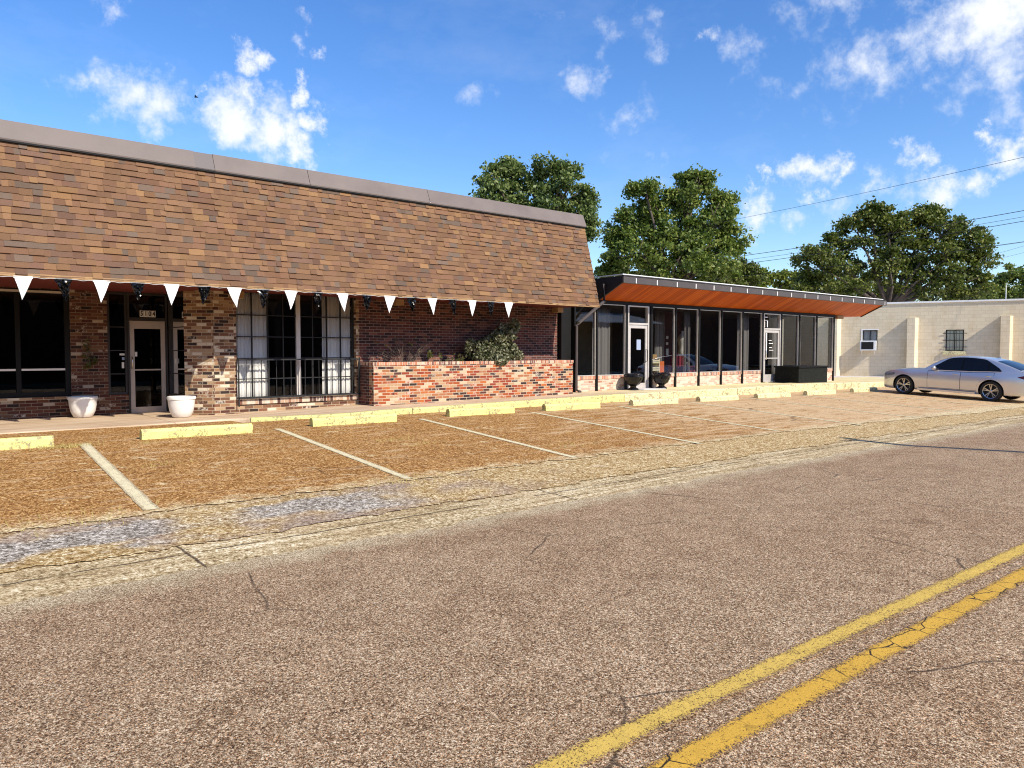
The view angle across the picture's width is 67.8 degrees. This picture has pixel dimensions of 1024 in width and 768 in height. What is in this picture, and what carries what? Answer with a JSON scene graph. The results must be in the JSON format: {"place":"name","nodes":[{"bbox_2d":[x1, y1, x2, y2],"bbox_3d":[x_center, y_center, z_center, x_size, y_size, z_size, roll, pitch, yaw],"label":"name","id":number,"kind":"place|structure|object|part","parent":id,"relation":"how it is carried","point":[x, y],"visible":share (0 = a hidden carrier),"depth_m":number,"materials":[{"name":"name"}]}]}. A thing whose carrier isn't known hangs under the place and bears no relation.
{"place":"outdoors","nodes":[
{"label":"outdoors","id":0,"kind":"place"},
{"bbox_2d":[0,377,883,431],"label":"sidewalk","id":1,"kind":"structure","parent":0,"point":[17,425],"depth_m":16.25,"materials":[{"name":"concrete"}]},
{"bbox_2d":[67,396,97,417],"bbox_3d":[-8.765,0.464,15.564,0.556,0.425,0.556,-2,3,-40],"label":"flower pot","id":2,"kind":"object","parent":1,"relation":"on","point":[82,406],"visible":1,"depth_m":15.38,"materials":[{"name":"ceramic"}]},
{"bbox_2d":[166,396,195,417],"bbox_3d":[-6.762,0.464,15.591,0.556,0.425,0.556,-2,3,-40],"label":"flower pot","id":3,"kind":"object","parent":1,"relation":"on","point":[181,406],"visible":1,"depth_m":15.40,"materials":[{"name":"ceramic"}]},
{"bbox_2d":[0,119,599,419],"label":"brick shop building","id":4,"kind":"structure","parent":1,"relation":"on","point":[78,206],"depth_m":15.99,"materials":[{"name":"brick"}]},
{"bbox_2d":[0,287,71,398],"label":"window","id":5,"kind":"structure","parent":4,"relation":"in","point":[35,355],"depth_m":15.30,"materials":[{"name":"black glass"}]},
{"bbox_2d":[81,339,97,369],"bbox_3d":[-8.777,-0.617,15.816,0.337,0.666,0.098,-2,3,-38],"label":"dried flower hanging","id":6,"kind":"object","parent":4,"relation":"attached to","point":[90,363],"visible":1,"depth_m":15.81,"materials":[{"name":"green plant"}]},
{"bbox_2d":[129,321,166,412],"bbox_3d":[-7.935,-0.359,16.628,0.720,2.025,0.117,-2,3,-40],"label":"door","id":7,"kind":"structure","parent":4,"relation":"in","point":[147,338],"depth_m":16.65,"materials":[{"name":"black glass"}]},
{"bbox_2d":[236,292,266,396],"bbox_3d":[-5.709,-0.764,16.689,0.703,2.660,0.042,-2,3,-40],"label":"curtain","id":8,"kind":"object","parent":4,"relation":"hanging from","point":[243,325],"visible":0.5,"depth_m":16.69,"materials":[{"name":"white fabric"}]},
{"bbox_2d":[0,276,512,316],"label":"pennant string","id":9,"kind":"object","parent":4,"relation":"hanging from","point":[23,283],"visible":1,"depth_m":14.52,"materials":[{"name":"white fabric"}]},
{"bbox_2d":[236,293,353,397],"bbox_3d":[-4.876,-0.923,17.280,2.860,2.435,0.070,-2,3,-40],"label":"window","id":10,"kind":"structure","parent":4,"relation":"in","point":[297,316],"depth_m":17.28,"materials":[{"name":"black metal"}]},
{"bbox_2d":[321,296,350,393],"bbox_3d":[-4.154,-0.823,18.015,0.733,2.660,0.042,-2,3,-40],"label":"curtain","id":11,"kind":"object","parent":4,"relation":"hanging from","point":[333,326],"visible":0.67,"depth_m":18.00,"materials":[{"name":"white fabric"}]},
{"bbox_2d":[358,360,572,405],"bbox_3d":[-0.951,0.006,20.042,6.540,1.225,0.705,-2,3,-40],"label":"brick planter","id":12,"kind":"object","parent":1,"relation":"on","point":[389,383],"visible":0.83,"depth_m":19.25,"materials":[{"name":"brick"}]},
{"bbox_2d":[373,337,433,361],"bbox_3d":[-2.683,-0.805,18.649,1.756,0.838,0.290,-2,3,-40],"label":"dry bush","id":13,"kind":"object","parent":12,"relation":"on","point":[428,353],"visible":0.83,"depth_m":18.73,"materials":[{"name":"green plant"}]},
{"bbox_2d":[438,353,464,360],"bbox_3d":[-1.558,-0.629,19.552,0.787,0.405,0.216,-2,3,-40],"label":"weed","id":14,"kind":"object","parent":12,"relation":"on","point":[460,358],"visible":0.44,"depth_m":19.63,"materials":[{"name":"green plant"}]},
{"bbox_2d":[463,318,524,366],"bbox_3d":[-0.436,-1.107,20.316,1.990,1.359,0.820,-2,3,-40],"label":"shrub","id":15,"kind":"object","parent":12,"relation":"on","point":[495,347],"visible":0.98,"depth_m":20.22,"materials":[{"name":"green plant"}]},
{"bbox_2d":[624,373,642,389],"bbox_3d":[3.786,-0.072,23.790,0.620,0.540,0.614,-2,3,-40],"label":"wrapped urn","id":16,"kind":"object","parent":1,"relation":"on","point":[633,380],"visible":0.99,"depth_m":23.59,"materials":[{"name":"black stone"}]},
{"bbox_2d":[639,388,665,389],"bbox_3d":[4.354,0.161,24.265,1.100,0.017,0.500,-2,3,-40],"label":"door mat","id":17,"kind":"object","parent":1,"relation":"on","point":[651,388],"depth_m":24.44,"materials":[{"name":"white paint"}]},
{"bbox_2d":[652,372,670,388],"bbox_3d":[4.851,-0.113,24.706,0.615,0.542,0.608,-2,3,-40],"label":"wrapped urn","id":18,"kind":"object","parent":1,"relation":"on","point":[661,379],"visible":0.91,"depth_m":24.51,"materials":[{"name":"black plastic"}]},
{"bbox_2d":[557,274,886,392],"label":"glass storefront building","id":19,"kind":"structure","parent":1,"relation":"on","point":[634,303],"depth_m":28.78,"materials":[{"name":"brown metal"}]},
{"bbox_2d":[578,307,595,375],"bbox_3d":[2.190,-1.335,22.898,0.870,2.195,0.065,-2,3,-40],"label":"window","id":20,"kind":"structure","parent":19,"relation":"in","point":[594,307],"depth_m":23.16,"materials":[{"name":"metal"}]},
{"bbox_2d":[592,306,609,374],"bbox_3d":[2.824,-1.163,24.149,0.803,2.600,0.080,-2,3,-40],"label":"curtain","id":21,"kind":"object","parent":19,"relation":"hanging from","point":[603,340],"visible":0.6,"depth_m":24.21,"materials":[{"name":"grey fabric"}]},
{"bbox_2d":[598,304,625,375],"bbox_3d":[3.072,-1.368,23.651,1.270,2.195,0.065,-2,3,-40],"label":"window","id":22,"kind":"structure","parent":19,"relation":"in","point":[603,304],"depth_m":24.04,"materials":[{"name":"metal"}]},
{"bbox_2d":[629,325,647,387],"bbox_3d":[4.058,-0.877,24.467,0.910,2.019,0.129,-2,3,-40],"label":"door","id":23,"kind":"structure","parent":19,"relation":"in","point":[642,385],"depth_m":24.67,"materials":[{"name":"metal"}]},
{"bbox_2d":[654,311,664,360],"bbox_3d":[5.264,-1.298,27.216,0.503,2.600,0.080,-2,3,-40],"label":"curtain","id":24,"kind":"object","parent":19,"relation":"hanging from","point":[659,332],"visible":0.64,"depth_m":27.19,"materials":[{"name":"grey fabric"}]},
{"bbox_2d":[660,361,663,371],"bbox_3d":[5.313,-0.361,26.509,0.400,0.850,0.440,-2,3,-40],"label":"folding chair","id":25,"kind":"object","parent":19,"relation":"on","point":[661,366],"visible":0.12,"depth_m":26.68,"materials":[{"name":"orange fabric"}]},
{"bbox_2d":[653,307,674,372],"bbox_3d":[5.015,-1.441,25.308,1.160,2.195,0.065,-2,3,-40],"label":"window","id":26,"kind":"structure","parent":19,"relation":"in","point":[653,307],"depth_m":25.66,"materials":[{"name":"metal"}]},
{"bbox_2d":[677,331,683,371],"bbox_3d":[6.160,-0.954,27.602,0.360,1.940,0.360,-2,3,-40],"label":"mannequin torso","id":27,"kind":"object","parent":19,"relation":"in","point":[680,342],"visible":0.61,"depth_m":27.49,"materials":[{"name":"white plastic"}]},
{"bbox_2d":[668,353,694,372],"bbox_3d":[6.406,-0.596,28.454,0.960,1.150,0.750,-2,3,-40],"label":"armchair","id":28,"kind":"object","parent":19,"relation":"on","point":[692,368],"visible":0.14,"depth_m":28.44,"materials":[{"name":"red fabric"}]},
{"bbox_2d":[683,310,689,371],"bbox_3d":[6.158,-1.282,26.862,0.304,2.600,0.080,-2,3,-40],"label":"curtain","id":29,"kind":"object","parent":19,"relation":"hanging from","point":[686,353],"visible":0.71,"depth_m":26.82,"materials":[{"name":"grey fabric"}]},
{"bbox_2d":[677,308,697,372],"bbox_3d":[5.988,-1.478,26.139,1.220,2.195,0.065,-2,3,-40],"label":"window","id":30,"kind":"structure","parent":19,"relation":"in","point":[677,308],"depth_m":26.52,"materials":[{"name":"metal"}]},
{"bbox_2d":[700,310,720,372],"bbox_3d":[6.996,-1.516,26.999,1.250,2.195,0.065,-2,3,-40],"label":"window","id":31,"kind":"structure","parent":19,"relation":"in","point":[705,310],"depth_m":27.37,"materials":[{"name":"metal"}]},
{"bbox_2d":[722,311,741,371],"bbox_3d":[8.022,-1.554,27.875,1.270,2.195,0.065,-2,3,-40],"label":"window","id":32,"kind":"structure","parent":19,"relation":"in","point":[723,311],"depth_m":28.27,"materials":[{"name":"metal"}]},
{"bbox_2d":[736,314,748,370],"bbox_3d":[8.844,-1.386,29.220,0.753,2.600,0.080,-2,3,-40],"label":"curtain","id":33,"kind":"object","parent":19,"relation":"hanging from","point":[746,331],"visible":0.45,"depth_m":29.31,"materials":[{"name":"grey fabric"}]},
{"bbox_2d":[743,312,761,370],"bbox_3d":[9.052,-1.593,28.754,1.260,2.195,0.065,-2,3,-40],"label":"window","id":34,"kind":"structure","parent":19,"relation":"in","point":[744,312],"depth_m":29.14,"materials":[{"name":"metal"}]},
{"bbox_2d":[764,330,778,381],"bbox_3d":[10.103,-1.096,29.625,1.090,1.995,0.129,-2,3,-40],"label":"door","id":35,"kind":"structure","parent":19,"relation":"in","point":[767,377],"depth_m":29.60,"materials":[{"name":"metal"}]},
{"bbox_2d":[771,315,776,373],"bbox_3d":[10.664,-1.451,30.707,0.653,2.600,0.080,-2,3,-40],"label":"curtain","id":36,"kind":"object","parent":19,"relation":"hanging from","point":[774,338],"visible":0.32,"depth_m":30.57,"materials":[{"name":"grey fabric"}]},
{"bbox_2d":[783,314,798,364],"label":"window","id":37,"kind":"structure","parent":19,"relation":"in","point":[783,314],"depth_m":30.90,"materials":[{"name":"metal"}]},
{"bbox_2d":[801,315,815,364],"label":"window","id":38,"kind":"structure","parent":19,"relation":"in","point":[801,315],"depth_m":31.81,"materials":[{"name":"metal"}]},
{"bbox_2d":[818,316,832,368],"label":"window","id":39,"kind":"structure","parent":19,"relation":"in","point":[818,316],"depth_m":32.78,"materials":[{"name":"metal"}]},
{"bbox_2d":[774,365,828,382],"bbox_3d":[11.388,-0.383,29.977,2.280,0.670,1.060,-2,3,-40],"label":"black planter box","id":40,"kind":"object","parent":1,"relation":"on","point":[804,373],"visible":0.93,"depth_m":29.40,"materials":[{"name":"metal"}]},
{"bbox_2d":[0,423,1023,767],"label":"road","id":41,"kind":"structure","parent":0,"point":[520,639],"depth_m":4.48,"materials":[{"name":"grey asphalt"}]},
{"bbox_2d":[0,415,1023,604],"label":"gutter","id":42,"kind":"object","parent":41,"relation":"on","point":[25,584],"visible":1,"depth_m":7.49,"materials":[{"name":"concrete"}]},
{"bbox_2d":[524,542,1023,767],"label":"line","id":43,"kind":"object","parent":41,"relation":"on","point":[583,753],"visible":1,"depth_m":3.84,"materials":[{"name":"yellow paint"}]},
{"bbox_2d":[641,565,1023,767],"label":"line","id":44,"kind":"object","parent":41,"relation":"on","point":[720,739],"visible":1,"depth_m":3.74,"materials":[{"name":"yellow paint"}]},
{"bbox_2d":[0,387,1023,532],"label":"parking lot","id":45,"kind":"structure","parent":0,"point":[218,469],"depth_m":12.04,"materials":[{"name":"brown asphalt"}]},
{"bbox_2d":[0,435,53,449],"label":"wheel stop","id":46,"kind":"object","parent":45,"relation":"on","point":[22,442],"visible":0.95,"depth_m":11.16,"materials":[{"name":"yellow concrete"}]},
{"bbox_2d":[79,443,158,509],"bbox_3d":[-5.125,1.096,9.732,0.172,0.193,4.883,-2,3,-36],"label":"parking line","id":47,"kind":"object","parent":45,"relation":"on","point":[141,499],"visible":0.99,"depth_m":9.12,"materials":[{"name":"paint"}]},
{"bbox_2d":[0,418,249,433],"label":"kerb","id":48,"kind":"structure","parent":45,"relation":"on","point":[243,420],"depth_m":14.17,"materials":[{"name":"concrete"}]},
{"bbox_2d":[139,423,252,439],"bbox_3d":[-5.279,0.790,12.819,1.789,0.169,0.177,-2,3,-38],"label":"wheel stop","id":49,"kind":"object","parent":45,"relation":"on","point":[170,432],"visible":0.96,"depth_m":12.72,"materials":[{"name":"yellow concrete"}]},
{"bbox_2d":[248,408,411,421],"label":"kerb","id":50,"kind":"structure","parent":45,"relation":"on","point":[400,411],"depth_m":15.79,"materials":[{"name":"yellow paint"}]},
{"bbox_2d":[275,428,411,478],"bbox_3d":[-2.797,1.006,11.778,0.142,0.201,5.183,-2,3,-35],"label":"parking line","id":51,"kind":"object","parent":45,"relation":"on","point":[390,471],"visible":1,"depth_m":11.22,"materials":[{"name":"paint"}]},
{"bbox_2d":[309,413,396,426],"bbox_3d":[-3.074,0.696,14.884,1.792,0.169,0.178,-2,3,-38],"label":"wheel stop","id":52,"kind":"object","parent":45,"relation":"on","point":[348,420],"visible":1,"depth_m":14.79,"materials":[{"name":"yellow concrete"}]},
{"bbox_2d":[446,406,514,416],"bbox_3d":[-0.690,0.602,17.049,1.790,0.169,0.177,-2,3,-38],"label":"wheel stop","id":53,"kind":"object","parent":45,"relation":"on","point":[452,412],"visible":1,"depth_m":16.94,"materials":[{"name":"yellow concrete"}]},
{"bbox_2d":[420,419,576,457],"bbox_3d":[-0.466,0.922,13.720,0.142,0.201,5.187,-2,3,-34],"label":"parking line","id":54,"kind":"object","parent":45,"relation":"on","point":[551,451],"visible":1,"depth_m":13.23,"materials":[{"name":"paint"}]},
{"bbox_2d":[412,394,624,413],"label":"kerb","id":55,"kind":"structure","parent":45,"relation":"on","point":[541,402],"depth_m":19.24,"materials":[{"name":"yellow paint"}]},
{"bbox_2d":[542,401,599,410],"bbox_3d":[1.476,0.543,18.793,1.788,0.168,0.177,-1,3,-37],"label":"wheel stop","id":56,"kind":"object","parent":45,"relation":"on","point":[569,406],"visible":1,"depth_m":18.68,"materials":[{"name":"yellow concrete"}]},
{"bbox_2d":[531,412,699,443],"bbox_3d":[1.881,0.851,15.598,0.142,0.202,5.240,-2,3,-33],"label":"parking line","id":57,"kind":"object","parent":45,"relation":"on","point":[619,428],"visible":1,"depth_m":15.18,"materials":[{"name":"paint"}]},
{"bbox_2d":[629,398,678,405],"bbox_3d":[3.881,0.482,20.781,1.790,0.154,0.177,-1,3,-36],"label":"wheel stop","id":58,"kind":"object","parent":45,"relation":"on","point":[653,401],"visible":0.98,"depth_m":20.65,"materials":[{"name":"beige concrete"}]},
{"bbox_2d":[624,388,736,401],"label":"kerb","id":59,"kind":"structure","parent":45,"relation":"on","point":[684,393],"depth_m":23.28,"materials":[{"name":"beige concrete"}]},
{"bbox_2d":[618,406,778,430],"bbox_3d":[4.113,0.769,17.733,0.142,0.190,5.002,-2,3,-32],"label":"parking line","id":60,"kind":"object","parent":45,"relation":"on","point":[701,418],"visible":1,"depth_m":17.30,"materials":[{"name":"paint"}]},
{"bbox_2d":[696,395,738,401],"bbox_3d":[6.103,0.420,22.612,1.790,0.153,0.178,-1,3,-36],"label":"wheel stop","id":61,"kind":"object","parent":45,"relation":"on","point":[715,398],"visible":0.98,"depth_m":22.49,"materials":[{"name":"beige concrete"}]},
{"bbox_2d":[754,392,790,397],"bbox_3d":[8.377,0.355,24.488,1.787,0.154,0.177,-1,3,-37],"label":"wheel stop","id":62,"kind":"object","parent":45,"relation":"on","point":[772,395],"visible":0.98,"depth_m":24.36,"materials":[{"name":"beige concrete"}]},
{"bbox_2d":[690,402,860,424],"bbox_3d":[6.457,0.719,19.439,0.142,0.205,5.360,-2,3,-32],"label":"parking line","id":63,"kind":"object","parent":45,"relation":"on","point":[777,413],"visible":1,"depth_m":18.98,"materials":[{"name":"paint"}]},
{"bbox_2d":[736,381,884,394],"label":"kerb","id":64,"kind":"structure","parent":45,"relation":"on","point":[790,388],"depth_m":28.07,"materials":[{"name":"beige concrete"}]},
{"bbox_2d":[803,390,835,394],"bbox_3d":[10.655,0.291,26.366,1.790,0.154,0.176,-1,3,-37],"label":"wheel stop","id":65,"kind":"object","parent":45,"relation":"on","point":[819,392],"visible":0.97,"depth_m":26.24,"materials":[{"name":"beige concrete"}]},
{"bbox_2d":[850,387,877,391],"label":"wheel stop","id":66,"kind":"object","parent":45,"relation":"on","point":[868,389],"visible":0.94,"depth_m":28.43,"materials":[{"name":"beige concrete"}]},
{"bbox_2d":[844,392,1006,407],"bbox_3d":[13.599,0.510,25.470,0.142,0.209,5.445,-2,3,-33],"label":"parking line","id":67,"kind":"object","parent":45,"relation":"on","point":[923,399],"visible":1,"depth_m":25.37,"materials":[{"name":"paint"}]},
{"bbox_2d":[884,356,1023,400],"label":"parked car","id":68,"kind":"object","parent":45,"relation":"on","point":[986,378],"visible":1,"depth_m":26.18,"materials":[{"name":"silver metal"}]},
{"bbox_3d":[15.116,-0.150,26.699,0.069,0.586,1.080,-2,5,-36],"label":"door","id":69,"kind":"part","parent":68,"relation":"part of","materials":[{"name":"silver metal"}]},
{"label":"window","id":70,"kind":"part","parent":68,"relation":"part of","materials":[{"name":"black glass"}]},
{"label":"window","id":71,"kind":"part","parent":68,"relation":"part of","materials":[{"name":"black glass"}]},
{"bbox_3d":[15.732,-0.080,25.821,0.091,0.606,1.069,-2,3,-35],"label":"door","id":72,"kind":"part","parent":68,"relation":"part of","materials":[{"name":"silver metal"}]},
{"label":"window","id":73,"kind":"part","parent":68,"relation":"part of","materials":[{"name":"black glass"}]},
{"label":"rear window","id":74,"kind":"part","parent":68,"relation":"part of","materials":[{"name":"blue glass"}]},
{"bbox_2d":[0,407,1023,572],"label":"gravel apron","id":75,"kind":"object","parent":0,"point":[93,540],"visible":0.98,"depth_m":8.51,"materials":[{"name":"grey gravel"}]},
{"bbox_2d":[0,390,851,536],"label":"grass tufts","id":76,"kind":"object","parent":75,"relation":"on","point":[66,446],"visible":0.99,"depth_m":11.17,"materials":[{"name":"green plant"}]},
{"bbox_2d":[0,0,1023,301],"label":"sky","id":77,"kind":"structure","parent":0,"point":[795,103],"materials":[{"name":"blue"}]},
{"bbox_2d":[653,354,659,372],"bbox_3d":[4.720,-0.452,25.735,0.480,1.100,0.300,-2,3,-40],"label":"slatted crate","id":78,"kind":"object","parent":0,"point":[656,364],"visible":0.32,"depth_m":25.76,"materials":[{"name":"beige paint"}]},
{"bbox_2d":[601,157,1022,242],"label":"power line","id":79,"kind":"object","parent":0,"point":[852,195],"visible":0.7,"depth_m":37.78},
{"bbox_2d":[834,376,883,376],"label":"driveway","id":80,"kind":"structure","parent":0,"point":[858,376],"depth_m":46.37,"materials":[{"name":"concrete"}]},
{"bbox_2d":[598,258,747,284],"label":"leafy tree","id":81,"kind":"object","parent":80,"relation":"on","point":[734,281],"visible":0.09,"depth_m":61.37,"materials":[{"name":"green plant"}]},
{"bbox_2d":[631,210,1023,269],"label":"power line","id":82,"kind":"object","parent":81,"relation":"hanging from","point":[885,234],"visible":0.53,"depth_m":45.48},
{"bbox_2d":[642,217,1020,272],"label":"power line","id":83,"kind":"object","parent":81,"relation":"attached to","point":[879,240],"visible":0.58,"depth_m":47.93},
{"bbox_2d":[706,241,1023,279],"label":"power line","id":84,"kind":"object","parent":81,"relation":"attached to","point":[881,260],"visible":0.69,"depth_m":51.56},
{"bbox_2d":[744,221,1022,263],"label":"power line","id":85,"kind":"object","parent":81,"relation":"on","point":[888,243],"visible":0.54,"depth_m":49.67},
{"label":"ground","id":86,"kind":"structure","parent":0,"visible":0},
{"bbox_2d":[468,150,609,242],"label":"leafy tree","id":87,"kind":"object","parent":86,"relation":"on","point":[510,171],"visible":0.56,"depth_m":45.45,"materials":[{"name":"green plant"}]},
{"bbox_2d":[593,163,758,281],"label":"leafy tree","id":88,"kind":"object","parent":86,"relation":"on","point":[693,255],"visible":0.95,"depth_m":51.30,"materials":[{"name":"green plant"}]},
{"bbox_2d":[737,257,770,286],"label":"leafy tree","id":89,"kind":"object","parent":86,"relation":"on","point":[751,269],"visible":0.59,"depth_m":87.28,"materials":[{"name":"green plant"}]},
{"bbox_2d":[752,265,813,291],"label":"leafy tree","id":90,"kind":"object","parent":86,"relation":"on","point":[779,282],"visible":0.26,"depth_m":94.00,"materials":[{"name":"green plant"}]},
{"bbox_2d":[787,195,1003,301],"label":"leafy tree","id":91,"kind":"object","parent":86,"relation":"on","point":[914,272],"visible":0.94,"depth_m":73.33,"materials":[{"name":"green plant"}]},
{"bbox_2d":[782,299,1023,375],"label":"concrete block building","id":92,"kind":"structure","parent":86,"relation":"on","point":[916,334],"depth_m":45.33,"materials":[{"name":"cream painted concrete block"}]},
{"bbox_2d":[860,341,876,354],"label":"air conditioner","id":93,"kind":"object","parent":92,"relation":"attached to","point":[868,345],"visible":1,"depth_m":46.51,"materials":[{"name":"white metal"}]},
{"bbox_2d":[862,330,877,340],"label":"window","id":94,"kind":"structure","parent":92,"relation":"in","point":[868,335],"depth_m":46.94,"materials":[{"name":"grey glass"}]},
{"bbox_2d":[943,330,966,350],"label":"window","id":95,"kind":"structure","parent":92,"relation":"in","point":[954,340],"depth_m":44.70,"materials":[{"name":"glass"}]},
{"bbox_2d":[817,269,1008,301],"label":"leafy tree","id":96,"kind":"object","parent":86,"relation":"on","point":[876,292],"visible":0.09,"depth_m":108.84,"materials":[{"name":"green plant"}]},
{"bbox_2d":[973,262,1023,299],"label":"leafy tree","id":97,"kind":"object","parent":86,"relation":"on","point":[1012,274],"visible":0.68,"depth_m":84.11,"materials":[{"name":"green plant"}]}
]}

